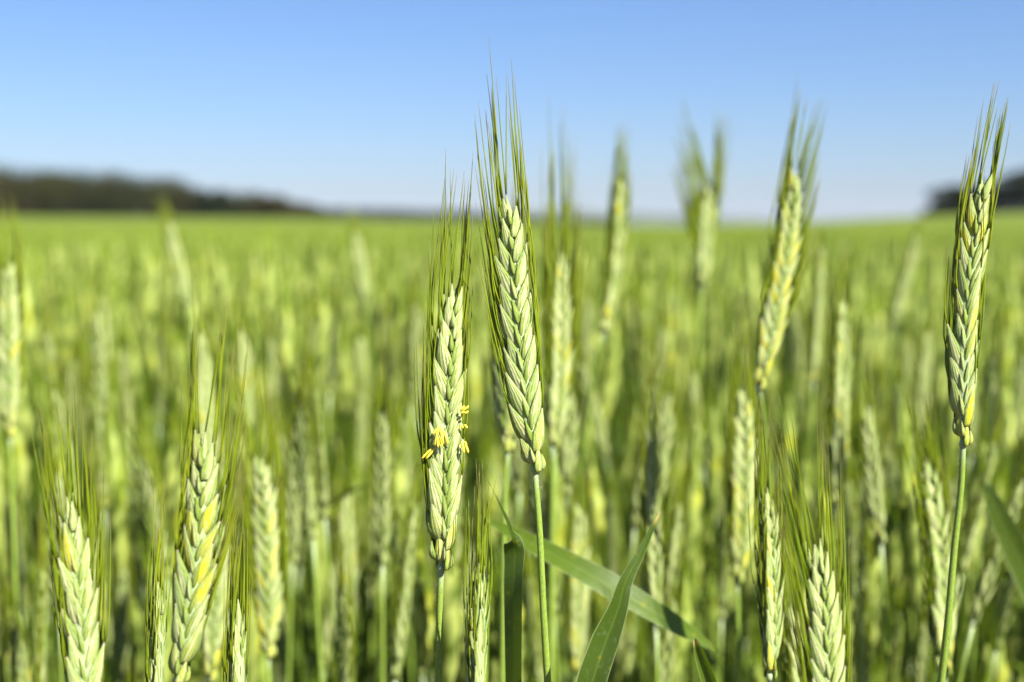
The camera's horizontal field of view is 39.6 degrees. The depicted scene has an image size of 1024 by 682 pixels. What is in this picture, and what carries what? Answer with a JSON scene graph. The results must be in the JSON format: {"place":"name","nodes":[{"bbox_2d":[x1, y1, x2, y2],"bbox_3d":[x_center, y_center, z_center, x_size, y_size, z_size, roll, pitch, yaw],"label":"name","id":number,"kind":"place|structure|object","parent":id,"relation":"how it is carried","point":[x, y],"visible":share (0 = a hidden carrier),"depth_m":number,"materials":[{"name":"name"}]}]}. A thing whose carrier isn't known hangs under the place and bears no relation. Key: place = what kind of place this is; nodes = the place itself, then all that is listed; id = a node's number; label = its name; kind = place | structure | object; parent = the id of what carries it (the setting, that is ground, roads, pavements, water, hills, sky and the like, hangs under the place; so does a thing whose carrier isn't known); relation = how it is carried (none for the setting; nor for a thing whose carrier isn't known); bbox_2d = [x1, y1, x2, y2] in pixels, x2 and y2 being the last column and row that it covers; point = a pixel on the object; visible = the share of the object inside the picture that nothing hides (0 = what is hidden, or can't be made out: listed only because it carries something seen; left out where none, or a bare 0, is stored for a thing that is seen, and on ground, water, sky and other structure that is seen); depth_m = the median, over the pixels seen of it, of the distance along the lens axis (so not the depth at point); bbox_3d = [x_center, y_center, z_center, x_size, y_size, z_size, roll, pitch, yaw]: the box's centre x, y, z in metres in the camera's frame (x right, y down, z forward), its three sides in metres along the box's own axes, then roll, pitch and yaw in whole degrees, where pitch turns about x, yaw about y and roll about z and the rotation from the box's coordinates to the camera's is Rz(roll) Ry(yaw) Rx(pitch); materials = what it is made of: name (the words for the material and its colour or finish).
{"place":"outdoors","nodes":[
{"label":"outdoors","id":0,"kind":"place"},
{"bbox_2d":[0,204,1023,681],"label":"rye field","id":1,"kind":"structure","parent":0,"point":[272,272],"depth_m":1.85,"materials":[{"name":"plant"}]},
{"bbox_2d":[0,0,1023,221],"label":"sky","id":2,"kind":"structure","parent":0,"point":[323,103],"materials":[{"name":"blue"}]},
{"bbox_2d":[37,280,1020,681],"bbox_3d":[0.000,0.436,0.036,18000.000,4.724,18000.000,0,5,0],"label":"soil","id":3,"kind":"structure","parent":0,"point":[589,634],"depth_m":4.72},
{"bbox_2d":[0,436,23,656],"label":"rye plant","id":4,"kind":"object","parent":3,"relation":"on","point":[7,539],"visible":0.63,"depth_m":1.09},
{"bbox_2d":[0,195,25,681],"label":"rye plant","id":5,"kind":"object","parent":3,"relation":"on","point":[12,341],"visible":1,"depth_m":0.88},
{"bbox_2d":[0,566,30,681],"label":"rye plant","id":6,"kind":"object","parent":3,"relation":"on","point":[19,663],"visible":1,"depth_m":0.82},
{"bbox_2d":[31,507,50,681],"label":"rye plant","id":7,"kind":"object","parent":3,"relation":"on","point":[39,634],"visible":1,"depth_m":0.78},
{"bbox_2d":[25,291,58,681],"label":"rye plant","id":8,"kind":"object","parent":3,"relation":"on","point":[47,344],"visible":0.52,"depth_m":1.40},
{"bbox_2d":[25,325,81,674],"bbox_3d":[-0.432,0.580,1.450,0.217,1.208,0.173,4,6,37],"label":"rye plant","id":9,"kind":"object","parent":3,"relation":"on","point":[71,382],"visible":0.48,"depth_m":1.36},
{"bbox_2d":[24,324,86,619],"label":"rye plant","id":10,"kind":"object","parent":3,"relation":"on","point":[81,384],"visible":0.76,"depth_m":1.42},
{"bbox_2d":[44,404,69,681],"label":"rye plant","id":11,"kind":"object","parent":3,"relation":"on","point":[63,492],"visible":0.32,"depth_m":0.79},
{"bbox_2d":[41,343,77,679],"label":"rye plant","id":12,"kind":"object","parent":3,"relation":"on","point":[59,403],"visible":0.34,"depth_m":1.02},
{"bbox_2d":[30,373,110,681],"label":"rye plant","id":13,"kind":"object","parent":3,"relation":"on","point":[82,637],"visible":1,"depth_m":0.45,"materials":[{"name":"plant"}]},
{"bbox_2d":[27,294,168,608],"bbox_3d":[-0.366,0.565,1.463,0.194,1.236,0.192,0,5,-2],"label":"rye plant","id":14,"kind":"object","parent":3,"relation":"on","point":[161,359],"visible":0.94,"depth_m":1.40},
{"bbox_2d":[87,273,109,678],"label":"rye plant","id":15,"kind":"object","parent":3,"relation":"on","point":[94,326],"visible":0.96,"depth_m":1.15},
{"bbox_2d":[85,348,117,681],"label":"rye plant","id":16,"kind":"object","parent":3,"relation":"on","point":[95,430],"visible":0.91,"depth_m":1.07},
{"bbox_2d":[114,517,132,681],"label":"rye plant","id":17,"kind":"object","parent":3,"relation":"on","point":[121,598],"visible":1,"depth_m":1.08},
{"bbox_2d":[116,320,131,604],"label":"rye plant","id":18,"kind":"object","parent":3,"relation":"on","point":[123,357],"visible":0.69,"depth_m":1.43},
{"bbox_2d":[122,366,146,614],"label":"rye plant","id":19,"kind":"object","parent":3,"relation":"on","point":[128,402],"visible":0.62,"depth_m":1.33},
{"bbox_2d":[130,450,147,681],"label":"rye plant","id":20,"kind":"object","parent":3,"relation":"on","point":[138,561],"visible":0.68,"depth_m":1.10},
{"bbox_2d":[116,386,172,624],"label":"rye plant","id":21,"kind":"object","parent":3,"relation":"on","point":[142,468],"visible":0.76,"depth_m":0.90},
{"bbox_2d":[145,476,171,681],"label":"rye plant","id":22,"kind":"object","parent":3,"relation":"on","point":[156,621],"visible":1,"depth_m":0.52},
{"bbox_2d":[0,163,342,218],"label":"wood","id":23,"kind":"object","parent":3,"relation":"on","point":[57,194],"visible":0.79,"depth_m":282.28,"materials":[{"name":"green plant"}]},
{"bbox_2d":[154,189,192,352],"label":"rye plant","id":24,"kind":"object","parent":3,"relation":"on","point":[176,253],"visible":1,"depth_m":1.56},
{"bbox_2d":[192,303,219,681],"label":"rye plant","id":25,"kind":"object","parent":3,"relation":"on","point":[205,365],"visible":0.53,"depth_m":0.93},
{"bbox_2d":[168,267,248,681],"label":"rye plant","id":26,"kind":"object","parent":3,"relation":"on","point":[195,581],"visible":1,"depth_m":0.46,"materials":[{"name":"plant"}]},
{"bbox_2d":[191,189,246,217],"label":"tree","id":27,"kind":"object","parent":3,"relation":"on","point":[216,201],"visible":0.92,"depth_m":289.88,"materials":[{"name":"green plant"}]},
{"bbox_2d":[200,442,239,681],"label":"rye plant","id":28,"kind":"object","parent":3,"relation":"on","point":[211,645],"visible":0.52,"depth_m":0.74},
{"bbox_2d":[221,510,251,681],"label":"rye plant","id":29,"kind":"object","parent":3,"relation":"on","point":[233,661],"visible":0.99,"depth_m":0.50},
{"bbox_2d":[231,283,254,574],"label":"rye plant","id":30,"kind":"object","parent":3,"relation":"on","point":[242,342],"visible":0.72,"depth_m":1.04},
{"bbox_2d":[229,342,289,681],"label":"rye plant","id":31,"kind":"object","parent":3,"relation":"on","point":[266,522],"visible":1,"depth_m":0.74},
{"bbox_2d":[252,309,283,638],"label":"rye plant","id":32,"kind":"object","parent":3,"relation":"on","point":[272,353],"visible":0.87,"depth_m":1.53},
{"bbox_2d":[238,195,319,217],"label":"tree","id":33,"kind":"object","parent":3,"relation":"on","point":[269,206],"visible":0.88,"depth_m":296.87,"materials":[{"name":"green plant"}]},
{"bbox_2d":[275,578,292,681],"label":"rye plant","id":34,"kind":"object","parent":3,"relation":"on","point":[281,665],"visible":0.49,"depth_m":1.02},
{"bbox_2d":[284,349,312,681],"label":"rye plant","id":35,"kind":"object","parent":3,"relation":"on","point":[291,487],"visible":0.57,"depth_m":0.93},
{"bbox_2d":[289,360,323,681],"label":"rye plant","id":36,"kind":"object","parent":3,"relation":"on","point":[305,458],"visible":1,"depth_m":0.87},
{"bbox_2d":[302,327,336,681],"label":"rye plant","id":37,"kind":"object","parent":3,"relation":"on","point":[319,459],"visible":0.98,"depth_m":0.92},
{"bbox_2d":[267,390,388,674],"bbox_3d":[-0.150,0.615,1.260,0.082,1.169,0.207,2,5,18],"label":"rye plant","id":38,"kind":"object","parent":3,"relation":"on","point":[298,605],"visible":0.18,"depth_m":1.19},
{"bbox_2d":[321,534,338,676],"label":"rye plant","id":39,"kind":"object","parent":3,"relation":"on","point":[326,642],"visible":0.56,"depth_m":1.05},
{"bbox_2d":[237,286,433,681],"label":"rye plant","id":40,"kind":"object","parent":3,"relation":"on","point":[312,326],"visible":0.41,"depth_m":1.36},
{"bbox_2d":[335,533,356,681],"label":"rye plant","id":41,"kind":"object","parent":3,"relation":"on","point":[345,637],"visible":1,"depth_m":0.76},
{"bbox_2d":[333,466,361,654],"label":"rye plant","id":42,"kind":"object","parent":3,"relation":"on","point":[345,511],"visible":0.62,"depth_m":0.98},
{"bbox_2d":[318,275,388,681],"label":"rye plant","id":43,"kind":"object","parent":3,"relation":"on","point":[333,349],"visible":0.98,"depth_m":1.34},
{"bbox_2d":[352,311,369,649],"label":"rye plant","id":44,"kind":"object","parent":3,"relation":"on","point":[358,355],"visible":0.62,"depth_m":1.45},
{"bbox_2d":[347,201,388,673],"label":"rye plant","id":45,"kind":"object","parent":3,"relation":"on","point":[358,257],"visible":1,"depth_m":1.74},
{"bbox_2d":[365,441,375,661],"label":"rye plant","id":46,"kind":"object","parent":3,"relation":"on","point":[369,529],"visible":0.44,"depth_m":1.10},
{"bbox_2d":[317,250,435,681],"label":"rye plant","id":47,"kind":"object","parent":3,"relation":"on","point":[416,329],"visible":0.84,"depth_m":1.24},
{"bbox_2d":[369,343,396,681],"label":"rye plant","id":48,"kind":"object","parent":3,"relation":"on","point":[382,467],"visible":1,"depth_m":0.83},
{"bbox_2d":[354,345,414,681],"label":"rye plant","id":49,"kind":"object","parent":3,"relation":"on","point":[360,406],"visible":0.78,"depth_m":1.42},
{"bbox_2d":[366,386,421,681],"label":"rye plant","id":50,"kind":"object","parent":3,"relation":"on","point":[396,530],"visible":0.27,"depth_m":0.93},
{"bbox_2d":[393,366,414,681],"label":"rye plant","id":51,"kind":"object","parent":3,"relation":"on","point":[408,452],"visible":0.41,"depth_m":1.12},
{"bbox_2d":[390,455,423,681],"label":"rye plant","id":52,"kind":"object","parent":3,"relation":"on","point":[401,611],"visible":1,"depth_m":0.78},
{"bbox_2d":[383,310,462,681],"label":"rye plant","id":53,"kind":"object","parent":3,"relation":"on","point":[392,351],"visible":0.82,"depth_m":1.35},
{"bbox_2d":[414,148,473,681],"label":"rye plant","id":54,"kind":"object","parent":3,"relation":"on","point":[443,443],"visible":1,"depth_m":0.50,"materials":[{"name":"plant"}]},
{"bbox_2d":[317,206,623,224],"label":"distant wood","id":55,"kind":"object","parent":3,"relation":"on","point":[402,214],"visible":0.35,"depth_m":1265.38,"materials":[{"name":"green plant"}]},
{"bbox_2d":[459,467,490,638],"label":"rye plant","id":56,"kind":"object","parent":3,"relation":"on","point":[463,565],"visible":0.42,"depth_m":0.99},
{"bbox_2d":[463,462,498,681],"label":"rye plant","id":57,"kind":"object","parent":3,"relation":"on","point":[476,625],"visible":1,"depth_m":0.49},
{"bbox_2d":[488,145,515,681],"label":"rye plant","id":58,"kind":"object","parent":3,"relation":"on","point":[506,431],"visible":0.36,"depth_m":0.69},
{"bbox_2d":[487,479,524,681],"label":"rye shoot","id":59,"kind":"object","parent":3,"relation":"on","point":[514,552],"visible":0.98,"depth_m":0.54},
{"bbox_2d":[0,212,1023,254],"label":"rye crop surface","id":60,"kind":"object","parent":3,"relation":"on","point":[1010,220],"visible":0.23,"depth_m":127.11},
{"bbox_2d":[474,36,550,681],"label":"rye plant","id":61,"kind":"object","parent":3,"relation":"on","point":[516,307],"visible":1,"depth_m":0.50,"materials":[{"name":"plant"}]},
{"bbox_2d":[522,527,543,681],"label":"rye plant","id":62,"kind":"object","parent":3,"relation":"on","point":[534,641],"visible":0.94,"depth_m":1.00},
{"bbox_2d":[521,447,559,681],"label":"rye plant","id":63,"kind":"object","parent":3,"relation":"on","point":[544,497],"visible":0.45,"depth_m":0.84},
{"bbox_2d":[528,369,579,681],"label":"rye plant","id":64,"kind":"object","parent":3,"relation":"on","point":[568,445],"visible":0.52,"depth_m":0.93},
{"bbox_2d":[522,253,593,654],"bbox_3d":[0.061,0.546,1.436,0.192,1.278,0.230,3,6,35],"label":"rye plant","id":65,"kind":"object","parent":3,"relation":"on","point":[586,337],"visible":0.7,"depth_m":1.40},
{"bbox_2d":[477,418,646,681],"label":"rye plant","id":66,"kind":"object","parent":3,"relation":"on","point":[499,480],"visible":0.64,"depth_m":1.26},
{"bbox_2d":[541,90,595,681],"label":"rye plant","id":67,"kind":"object","parent":3,"relation":"on","point":[562,332],"visible":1,"depth_m":0.79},
{"bbox_2d":[563,457,592,681],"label":"rye plant","id":68,"kind":"object","parent":3,"relation":"on","point":[578,600],"visible":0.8,"depth_m":0.93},
{"bbox_2d":[484,519,724,681],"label":"rye shoot","id":69,"kind":"object","parent":3,"relation":"on","point":[597,578],"visible":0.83,"depth_m":0.63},
{"bbox_2d":[578,113,631,508],"bbox_3d":[0.025,0.525,1.074,0.123,1.378,0.028,3,5,28],"label":"rye plant","id":70,"kind":"object","parent":3,"relation":"on","point":[614,251],"visible":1,"depth_m":1.00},
{"bbox_2d":[604,453,620,605],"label":"rye plant","id":71,"kind":"object","parent":3,"relation":"on","point":[612,548],"visible":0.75,"depth_m":1.19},
{"bbox_2d":[576,512,659,681],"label":"rye shoot","id":72,"kind":"object","parent":3,"relation":"on","point":[599,657],"visible":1,"depth_m":0.48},
{"bbox_2d":[620,332,663,681],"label":"rye plant","id":73,"kind":"object","parent":3,"relation":"on","point":[635,509],"visible":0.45,"depth_m":0.95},
{"bbox_2d":[636,356,662,681],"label":"rye plant","id":74,"kind":"object","parent":3,"relation":"on","point":[651,506],"visible":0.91,"depth_m":0.77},
{"bbox_2d":[574,337,726,681],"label":"rye plant","id":75,"kind":"object","parent":3,"relation":"on","point":[601,438],"visible":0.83,"depth_m":1.24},
{"bbox_2d":[636,350,681,656],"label":"rye plant","id":76,"kind":"object","parent":3,"relation":"on","point":[668,419],"visible":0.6,"depth_m":0.97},
{"bbox_2d":[651,540,690,681],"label":"rye plant","id":77,"kind":"object","parent":3,"relation":"on","point":[666,647],"visible":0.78,"depth_m":0.78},
{"bbox_2d":[659,438,691,640],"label":"rye plant","id":78,"kind":"object","parent":3,"relation":"on","point":[673,547],"visible":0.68,"depth_m":0.83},
{"bbox_2d":[626,292,752,681],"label":"rye plant","id":79,"kind":"object","parent":3,"relation":"on","point":[712,659],"visible":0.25,"depth_m":1.10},
{"bbox_2d":[632,253,754,603],"bbox_3d":[0.111,0.564,1.198,0.201,1.281,0.199,4,6,38],"label":"rye plant","id":80,"kind":"object","parent":3,"relation":"on","point":[639,333],"visible":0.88,"depth_m":1.18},
{"bbox_2d":[684,342,716,680],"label":"rye plant","id":81,"kind":"object","parent":3,"relation":"on","point":[692,393],"visible":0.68,"depth_m":1.18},
{"bbox_2d":[672,93,732,681],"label":"rye plant","id":82,"kind":"object","parent":3,"relation":"on","point":[704,208],"visible":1,"depth_m":1.18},
{"bbox_2d":[717,449,730,681],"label":"rye plant","id":83,"kind":"object","parent":3,"relation":"on","point":[723,576],"visible":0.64,"depth_m":0.95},
{"bbox_2d":[724,329,761,681],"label":"rye plant","id":84,"kind":"object","parent":3,"relation":"on","point":[742,450],"visible":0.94,"depth_m":0.76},
{"bbox_2d":[748,406,786,681],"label":"rye plant","id":85,"kind":"object","parent":3,"relation":"on","point":[768,554],"visible":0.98,"depth_m":0.56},
{"bbox_2d":[744,280,805,681],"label":"rye plant","id":86,"kind":"object","parent":3,"relation":"on","point":[798,336],"visible":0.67,"depth_m":1.31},
{"bbox_2d":[752,317,828,598],"bbox_3d":[0.219,0.580,1.355,0.208,1.222,0.132,-7,8,-56],"label":"rye plant","id":87,"kind":"object","parent":3,"relation":"on","point":[822,388],"visible":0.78,"depth_m":1.30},
{"bbox_2d":[753,76,828,681],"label":"rye plant","id":88,"kind":"object","parent":3,"relation":"on","point":[785,248],"visible":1,"depth_m":0.71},
{"bbox_2d":[778,523,811,681],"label":"rye plant","id":89,"kind":"object","parent":3,"relation":"on","point":[790,664],"visible":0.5,"depth_m":0.62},
{"bbox_2d":[770,392,851,681],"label":"rye plant","id":90,"kind":"object","parent":3,"relation":"on","point":[826,649],"visible":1,"depth_m":0.46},
{"bbox_2d":[808,217,827,482],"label":"rye plant","id":91,"kind":"object","parent":3,"relation":"on","point":[817,309],"visible":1,"depth_m":1.18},
{"bbox_2d":[775,345,887,681],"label":"rye plant","id":92,"kind":"object","parent":3,"relation":"on","point":[880,393],"visible":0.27,"depth_m":1.14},
{"bbox_2d":[823,250,856,564],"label":"rye plant","id":93,"kind":"object","parent":3,"relation":"on","point":[839,395],"visible":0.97,"depth_m":0.85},
{"bbox_2d":[842,447,859,650],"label":"rye plant","id":94,"kind":"object","parent":3,"relation":"on","point":[850,521],"visible":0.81,"depth_m":0.92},
{"bbox_2d":[854,488,875,681],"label":"rye plant","id":95,"kind":"object","parent":3,"relation":"on","point":[864,615],"visible":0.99,"depth_m":0.85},
{"bbox_2d":[845,395,894,572],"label":"rye plant","id":96,"kind":"object","parent":3,"relation":"on","point":[859,490],"visible":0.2,"depth_m":0.98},
{"bbox_2d":[853,365,890,681],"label":"rye plant","id":97,"kind":"object","parent":3,"relation":"on","point":[870,462],"visible":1,"depth_m":0.84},
{"bbox_2d":[844,471,915,606],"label":"rye shoot","id":98,"kind":"object","parent":3,"relation":"on","point":[891,523],"visible":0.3,"depth_m":0.98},
{"bbox_2d":[852,409,914,681],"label":"rye plant","id":99,"kind":"object","parent":3,"relation":"on","point":[890,462],"visible":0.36,"depth_m":1.17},
{"bbox_2d":[877,346,905,629],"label":"rye plant","id":100,"kind":"object","parent":3,"relation":"on","point":[896,407],"visible":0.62,"depth_m":1.26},
{"bbox_2d":[885,571,908,681],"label":"rye plant","id":101,"kind":"object","parent":3,"relation":"on","point":[896,636],"visible":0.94,"depth_m":0.85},
{"bbox_2d":[881,210,925,667],"bbox_3d":[0.434,0.514,1.588,0.035,1.316,0.112,2,5,27],"label":"rye plant","id":102,"kind":"object","parent":3,"relation":"on","point":[907,272],"visible":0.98,"depth_m":1.51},
{"bbox_2d":[911,582,930,681],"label":"rye plant","id":103,"kind":"object","parent":3,"relation":"on","point":[923,636],"visible":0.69,"depth_m":1.00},
{"bbox_2d":[907,307,936,679],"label":"rye plant","id":104,"kind":"object","parent":3,"relation":"on","point":[924,368],"visible":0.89,"depth_m":1.33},
{"bbox_2d":[900,364,961,681],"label":"rye plant","id":105,"kind":"object","parent":3,"relation":"on","point":[934,539],"visible":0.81,"depth_m":0.68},
{"bbox_2d":[874,328,1023,681],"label":"rye plant","id":106,"kind":"object","parent":3,"relation":"on","point":[1018,414],"visible":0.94,"depth_m":1.22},
{"bbox_2d":[923,184,975,212],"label":"tree","id":107,"kind":"object","parent":3,"relation":"on","point":[950,195],"visible":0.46,"depth_m":252.37,"materials":[{"name":"green plant"}]},
{"bbox_2d":[942,416,960,681],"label":"rye plant","id":108,"kind":"object","parent":3,"relation":"on","point":[952,489],"visible":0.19,"depth_m":0.95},
{"bbox_2d":[937,82,1010,681],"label":"rye plant","id":109,"kind":"object","parent":3,"relation":"on","point":[973,236],"visible":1,"depth_m":0.52,"materials":[{"name":"plant"}]},
{"bbox_2d":[954,399,1008,604],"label":"rye plant","id":110,"kind":"object","parent":3,"relation":"on","point":[973,524],"visible":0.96,"depth_m":0.88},
{"bbox_2d":[969,294,1006,681],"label":"rye plant","id":111,"kind":"object","parent":3,"relation":"on","point":[994,388],"visible":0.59,"depth_m":1.04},
{"bbox_2d":[957,455,1023,681],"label":"rye plant","id":112,"kind":"object","parent":3,"relation":"on","point":[986,579],"visible":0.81,"depth_m":0.79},
{"bbox_2d":[983,483,1023,598],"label":"leaf","id":113,"kind":"object","parent":3,"relation":"on","point":[1009,537],"visible":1,"depth_m":0.76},
{"bbox_2d":[990,507,1023,681],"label":"rye plant","id":114,"kind":"object","parent":3,"relation":"on","point":[1007,590],"visible":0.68,"depth_m":0.91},
{"bbox_2d":[994,169,1023,212],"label":"tree","id":115,"kind":"object","parent":3,"relation":"on","point":[1015,177],"visible":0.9,"depth_m":255.19,"materials":[{"name":"green plant"}]},
{"bbox_2d":[520,209,775,225],"bbox_3d":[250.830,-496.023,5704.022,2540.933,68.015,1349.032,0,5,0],"label":"hills","id":116,"kind":"structure","parent":0,"point":[660,219],"depth_m":5398.33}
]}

